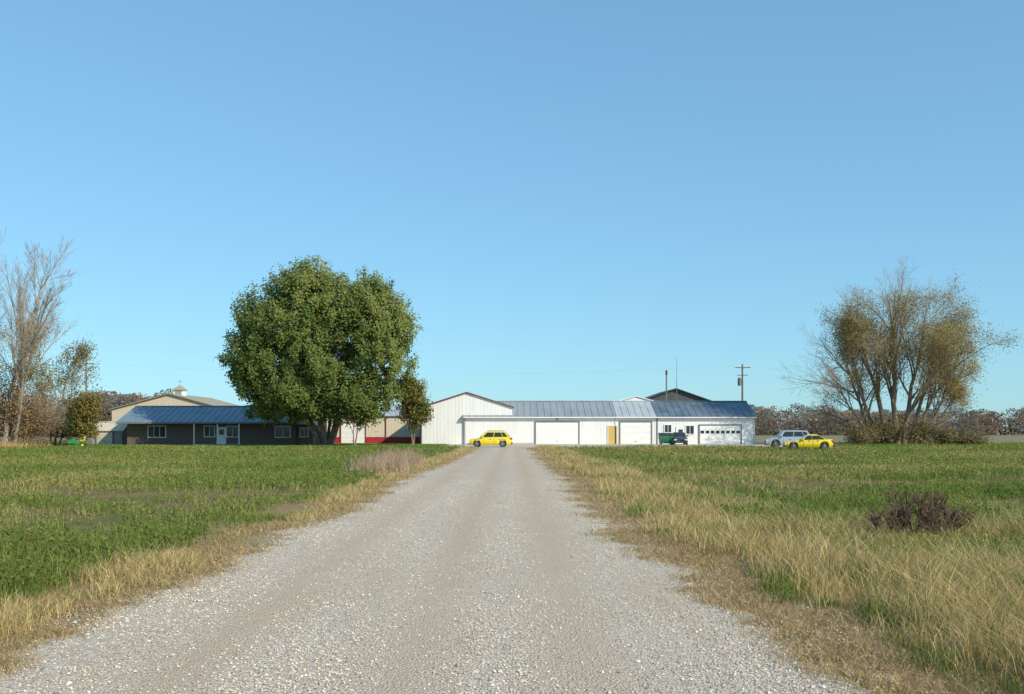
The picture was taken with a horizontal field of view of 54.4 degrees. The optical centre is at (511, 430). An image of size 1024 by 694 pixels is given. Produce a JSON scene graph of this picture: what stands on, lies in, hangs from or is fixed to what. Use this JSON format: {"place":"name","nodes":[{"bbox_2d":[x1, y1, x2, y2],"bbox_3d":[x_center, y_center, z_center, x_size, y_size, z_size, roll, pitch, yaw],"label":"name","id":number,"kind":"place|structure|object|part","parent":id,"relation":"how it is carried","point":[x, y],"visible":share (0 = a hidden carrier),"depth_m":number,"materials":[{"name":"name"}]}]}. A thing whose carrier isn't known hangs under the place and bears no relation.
{"place":"outdoors","nodes":[
{"label":"outdoors","id":0,"kind":"place"},
{"bbox_2d":[108,381,238,420],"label":"cupola barn","id":1,"kind":"structure","parent":0,"point":[178,397],"depth_m":150.00,"materials":[{"name":"beige metal"}]},
{"bbox_2d":[0,443,464,603],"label":"field grass","id":2,"kind":"structure","parent":0,"point":[59,554],"depth_m":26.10,"materials":[{"name":"green plant"}]},
{"bbox_2d":[48,443,452,447],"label":"lawn grass","id":3,"kind":"structure","parent":0,"point":[348,444],"depth_m":111.30,"materials":[{"name":"green plant"}]},
{"bbox_2d":[327,406,420,442],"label":"storage barn","id":4,"kind":"structure","parent":0,"point":[389,429],"depth_m":133.98,"materials":[{"name":"beige metal"}]},
{"bbox_2d":[340,422,365,442],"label":"garage door","id":5,"kind":"structure","parent":4,"relation":"in","point":[346,435],"depth_m":133.91,"materials":[{"name":"white paint"}]},
{"bbox_2d":[0,448,1023,693],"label":"gravel road","id":6,"kind":"structure","parent":0,"point":[489,466],"depth_m":8.99,"materials":[{"name":"grey gravel"}]},
{"bbox_2d":[0,431,1023,693],"bbox_3d":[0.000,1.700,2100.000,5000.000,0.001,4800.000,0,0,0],"label":"ground","id":7,"kind":"structure","parent":0,"point":[286,507],"depth_m":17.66,"materials":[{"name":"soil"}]},
{"bbox_2d":[0,439,66,448],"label":"rough grass","id":8,"kind":"structure","parent":7,"relation":"on","point":[7,444],"depth_m":94.85,"materials":[{"name":"plant"}]},
{"bbox_2d":[0,365,75,446],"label":"brown thicket","id":9,"kind":"object","parent":7,"relation":"on","point":[33,417],"visible":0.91,"depth_m":95.36,"materials":[{"name":"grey plant"}]},
{"bbox_2d":[0,227,80,444],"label":"bare tree","id":10,"kind":"object","parent":7,"relation":"on","point":[27,345],"visible":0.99,"depth_m":95.35,"materials":[{"name":"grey plant"}]},
{"bbox_2d":[1,332,106,445],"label":"tree","id":11,"kind":"object","parent":7,"relation":"on","point":[64,381],"visible":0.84,"depth_m":99.10,"materials":[{"name":"green plant"}]},
{"bbox_2d":[46,405,79,444],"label":"dark shrub","id":12,"kind":"object","parent":7,"relation":"on","point":[69,429],"visible":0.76,"depth_m":97.62,"materials":[{"name":"green plant"}]},
{"bbox_2d":[67,436,86,446],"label":"lawn tractor","id":13,"kind":"object","parent":7,"relation":"on","point":[73,441],"visible":0.73,"depth_m":97.66,"materials":[{"name":"green paint"}]},
{"bbox_2d":[60,384,109,441],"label":"golden shrub","id":14,"kind":"object","parent":7,"relation":"on","point":[86,409],"visible":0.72,"depth_m":99.28,"materials":[{"name":"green plant"}]},
{"bbox_2d":[0,389,172,437],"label":"woodland","id":15,"kind":"object","parent":7,"relation":"on","point":[110,401],"visible":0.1,"depth_m":247.70,"materials":[{"name":"brown plant"}]},
{"bbox_2d":[81,361,91,440],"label":"utility pole","id":16,"kind":"object","parent":7,"relation":"on","point":[85,380],"visible":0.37,"depth_m":157.91,"materials":[{"name":"brown wood"}]},
{"bbox_2d":[92,421,126,444],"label":"shed","id":17,"kind":"structure","parent":7,"relation":"on","point":[114,433],"depth_m":122.00,"materials":[{"name":"grey metal"}]},
{"bbox_2d":[96,431,113,443],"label":"garage door","id":18,"kind":"structure","parent":17,"relation":"in","point":[106,437],"depth_m":121.96,"materials":[{"name":"beige"}]},
{"bbox_2d":[116,406,324,444],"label":"ranch house","id":19,"kind":"structure","parent":7,"relation":"on","point":[189,425],"depth_m":118.00,"materials":[{"name":"brown metal"}]},
{"bbox_2d":[147,426,165,437],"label":"window","id":20,"kind":"structure","parent":19,"relation":"in","point":[152,431],"depth_m":117.95,"materials":[{"name":"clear glass"}]},
{"bbox_2d":[204,426,214,436],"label":"window","id":21,"kind":"structure","parent":19,"relation":"in","point":[209,431],"depth_m":117.95,"materials":[{"name":"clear glass"}]},
{"bbox_2d":[218,427,225,443],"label":"door","id":22,"kind":"structure","parent":19,"relation":"in","point":[221,430],"depth_m":117.95,"materials":[{"name":"white paint"}]},
{"bbox_2d":[226,426,237,436],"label":"window","id":23,"kind":"structure","parent":19,"relation":"in","point":[231,431],"depth_m":117.95,"materials":[{"name":"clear glass"}]},
{"bbox_2d":[275,426,290,437],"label":"window","id":24,"kind":"structure","parent":19,"relation":"in","point":[280,431],"depth_m":117.95,"materials":[{"name":"grey glass"}]},
{"bbox_2d":[299,427,308,436],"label":"window","id":25,"kind":"structure","parent":19,"relation":"in","point":[303,431],"depth_m":118.44,"materials":[{"name":"grey glass"}]},
{"bbox_2d":[0,446,477,637],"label":"dry grass","id":26,"kind":"structure","parent":7,"relation":"on","point":[18,607],"depth_m":11.51,"materials":[{"name":"beige plant"}]},
{"bbox_2d":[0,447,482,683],"bbox_3d":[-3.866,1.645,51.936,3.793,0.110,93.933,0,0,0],"label":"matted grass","id":27,"kind":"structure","parent":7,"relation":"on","point":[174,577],"depth_m":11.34,"materials":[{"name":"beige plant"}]},
{"bbox_2d":[213,255,422,445],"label":"maple tree","id":28,"kind":"object","parent":7,"relation":"on","point":[310,381],"visible":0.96,"depth_m":106.99,"materials":[{"name":"green plant"}]},
{"bbox_2d":[335,389,383,445],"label":"young tree","id":29,"kind":"object","parent":7,"relation":"on","point":[354,406],"visible":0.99,"depth_m":106.22,"materials":[{"name":"green plant"}]},
{"bbox_2d":[343,446,428,474],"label":"dry grass","id":30,"kind":"structure","parent":7,"relation":"on","point":[396,463],"depth_m":40.03,"materials":[{"name":"beige plant"}]},
{"bbox_2d":[391,369,434,444],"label":"maple tree","id":31,"kind":"object","parent":7,"relation":"on","point":[415,409],"visible":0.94,"depth_m":113.27,"materials":[{"name":"green plant"}]},
{"bbox_2d":[421,392,513,443],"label":"machine shed","id":32,"kind":"structure","parent":7,"relation":"on","point":[447,425],"depth_m":124.25,"materials":[{"name":"white paint"}]},
{"bbox_2d":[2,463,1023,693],"bbox_3d":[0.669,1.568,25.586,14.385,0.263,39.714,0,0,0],"label":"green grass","id":33,"kind":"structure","parent":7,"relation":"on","point":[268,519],"depth_m":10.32,"materials":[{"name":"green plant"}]},
{"bbox_2d":[104,403,1023,434],"bbox_3d":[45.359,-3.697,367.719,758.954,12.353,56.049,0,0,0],"label":"distant woodland","id":34,"kind":"object","parent":7,"relation":"on","point":[766,423],"visible":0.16,"depth_m":357.98,"materials":[{"name":"brown plant"}]},
{"bbox_2d":[444,443,836,447],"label":"gravel yard","id":35,"kind":"structure","parent":7,"relation":"on","point":[537,445],"depth_m":113.29,"materials":[{"name":"grey gravel"}]},
{"bbox_2d":[468,430,512,446],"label":"parked hatchback","id":36,"kind":"object","parent":35,"relation":"on","point":[488,437],"visible":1,"depth_m":102.18,"materials":[{"name":"yellow paint"}]},
{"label":"side window","id":37,"kind":"part","parent":36,"relation":"part of","materials":[{"name":"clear glass"}]},
{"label":"side window","id":38,"kind":"part","parent":36,"relation":"part of","materials":[{"name":"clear glass"}]},
{"bbox_2d":[463,401,756,443],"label":"workshop","id":39,"kind":"structure","parent":35,"relation":"on","point":[616,422],"depth_m":124.00,"materials":[{"name":"white paint"}]},
{"bbox_2d":[535,421,579,443],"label":"garage door","id":40,"kind":"structure","parent":39,"relation":"in","point":[546,432],"depth_m":123.94,"materials":[{"name":"white paint"}]},
{"bbox_2d":[607,425,617,443],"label":"door","id":41,"kind":"structure","parent":39,"relation":"in","point":[611,436],"depth_m":123.94,"materials":[{"name":"paint"}]},
{"bbox_2d":[619,421,651,443],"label":"garage door","id":42,"kind":"structure","parent":39,"relation":"in","point":[630,432],"depth_m":123.94,"materials":[{"name":"white paint"}]},
{"bbox_2d":[664,424,671,432],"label":"window","id":43,"kind":"structure","parent":39,"relation":"in","point":[667,427],"depth_m":123.94,"materials":[{"name":"white glass"}]},
{"bbox_2d":[676,427,684,443],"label":"door","id":44,"kind":"structure","parent":39,"relation":"in","point":[678,429],"depth_m":123.94,"materials":[{"name":"white paint"}]},
{"bbox_2d":[685,425,694,434],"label":"window","id":45,"kind":"structure","parent":39,"relation":"in","point":[689,429],"depth_m":123.94,"materials":[{"name":"white glass"}]},
{"bbox_2d":[699,424,741,443],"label":"garage door","id":46,"kind":"structure","parent":39,"relation":"in","point":[707,434],"depth_m":123.94,"materials":[{"name":"white paint"}]},
{"bbox_2d":[658,433,673,444],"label":"dumpster","id":47,"kind":"object","parent":35,"relation":"on","point":[664,438],"visible":1,"depth_m":118.40,"materials":[{"name":"green paint"}]},
{"bbox_2d":[665,370,667,400],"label":"chimney stack","id":48,"kind":"object","parent":35,"relation":"on","point":[666,372],"visible":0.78,"depth_m":147.89,"materials":[{"name":"grey paint"}]},
{"bbox_2d":[676,371,676,400],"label":"antenna mast","id":49,"kind":"object","parent":35,"relation":"on","point":[676,385],"visible":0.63,"depth_m":146.96,"materials":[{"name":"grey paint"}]},
{"bbox_2d":[671,432,688,444],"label":"parked car","id":50,"kind":"object","parent":35,"relation":"on","point":[679,437],"visible":0.79,"depth_m":117.80,"materials":[{"name":"grey paint"}]},
{"bbox_2d":[735,364,750,400],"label":"utility pole","id":51,"kind":"object","parent":35,"relation":"on","point":[739,380],"visible":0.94,"depth_m":137.81,"materials":[{"name":"brown wood"}]},
{"bbox_2d":[764,430,808,446],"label":"parked suv","id":52,"kind":"object","parent":35,"relation":"on","point":[781,437],"visible":0.5,"depth_m":99.25,"materials":[{"name":"silver metal"}]},
{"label":"side window","id":53,"kind":"part","parent":52,"relation":"part of","materials":[{"name":"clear glass"}]},
{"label":"side window","id":54,"kind":"part","parent":52,"relation":"part of","materials":[{"name":"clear glass"}]},
{"bbox_2d":[783,434,833,449],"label":"parked coupe","id":55,"kind":"object","parent":7,"relation":"on","point":[811,441],"visible":0.9,"depth_m":87.21,"materials":[{"name":"yellow paint"}]},
{"bbox_2d":[838,415,880,444],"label":"hedge thicket","id":56,"kind":"object","parent":7,"relation":"on","point":[858,435],"visible":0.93,"depth_m":112.50,"materials":[{"name":"brown plant"}]},
{"bbox_2d":[858,408,910,444],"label":"hedge thicket","id":57,"kind":"object","parent":7,"relation":"on","point":[892,435],"visible":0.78,"depth_m":115.19,"materials":[{"name":"brown plant"}]},
{"bbox_2d":[862,503,922,535],"bbox_3d":[5.657,1.388,14.915,0.781,0.631,0.805,0,0,0],"label":"weed plant","id":58,"kind":"object","parent":7,"relation":"on","point":[874,517],"visible":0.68,"depth_m":14.89,"materials":[{"name":"brown plant"}]},
{"bbox_2d":[779,256,1022,443],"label":"cottonwood tree","id":59,"kind":"object","parent":7,"relation":"on","point":[854,339],"visible":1,"depth_m":117.25,"materials":[{"name":"brown plant"}]},
{"bbox_2d":[880,483,949,532],"bbox_3d":[6.276,1.264,15.365,1.026,0.880,0.805,0,0,0],"label":"weed plant","id":60,"kind":"object","parent":7,"relation":"on","point":[936,498],"visible":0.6,"depth_m":15.48,"materials":[{"name":"brown plant"}]},
{"bbox_2d":[882,498,957,538],"bbox_3d":[5.984,1.333,14.539,0.863,0.740,1.130,0,0,43],"label":"weed plant","id":61,"kind":"object","parent":7,"relation":"on","point":[927,514],"visible":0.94,"depth_m":14.51,"materials":[{"name":"brown plant"}]},
{"bbox_2d":[899,415,941,444],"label":"hedge thicket","id":62,"kind":"object","parent":7,"relation":"on","point":[922,434],"visible":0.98,"depth_m":112.36,"materials":[{"name":"brown plant"}]},
{"bbox_2d":[918,503,977,532],"bbox_3d":[6.726,1.400,15.273,0.806,0.607,0.996,0,0,0],"label":"weed plant","id":63,"kind":"object","parent":7,"relation":"on","point":[957,523],"visible":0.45,"depth_m":15.22,"materials":[{"name":"brown plant"}]},
{"bbox_2d":[931,413,967,444],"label":"hedge thicket","id":64,"kind":"object","parent":7,"relation":"on","point":[948,436],"visible":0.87,"depth_m":111.22,"materials":[{"name":"brown plant"}]},
{"bbox_2d":[954,415,993,444],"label":"hedge thicket","id":65,"kind":"object","parent":7,"relation":"on","point":[972,439],"visible":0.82,"depth_m":110.50,"materials":[{"name":"brown plant"}]},
{"bbox_2d":[0,446,1023,568],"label":"dry grass","id":66,"kind":"structure","parent":0,"point":[739,471],"depth_m":30.19,"materials":[{"name":"plant"}]},
{"bbox_2d":[0,0,1023,430],"label":"sky","id":67,"kind":"structure","parent":0,"point":[581,189],"materials":[{"name":"blue"}]},
{"bbox_2d":[619,396,653,400],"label":"white shed","id":68,"kind":"structure","parent":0,"point":[636,398],"depth_m":146.00,"materials":[{"name":"paint"}]},
{"bbox_2d":[645,388,711,400],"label":"old barn","id":69,"kind":"structure","parent":0,"point":[682,395],"depth_m":152.00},
{"bbox_2d":[531,444,1023,693],"bbox_3d":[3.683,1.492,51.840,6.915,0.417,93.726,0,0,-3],"label":"dry grass","id":70,"kind":"structure","parent":0,"point":[694,515],"depth_m":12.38,"materials":[{"name":"beige plant"}]},
{"bbox_2d":[541,444,1023,592],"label":"field grass","id":71,"kind":"structure","parent":0,"point":[871,486],"depth_m":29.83,"materials":[{"name":"green plant"}]},
{"bbox_2d":[822,441,1023,448],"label":"rough grass","id":72,"kind":"structure","parent":0,"point":[840,443],"depth_m":104.72,"materials":[{"name":"green plant"}]}
]}

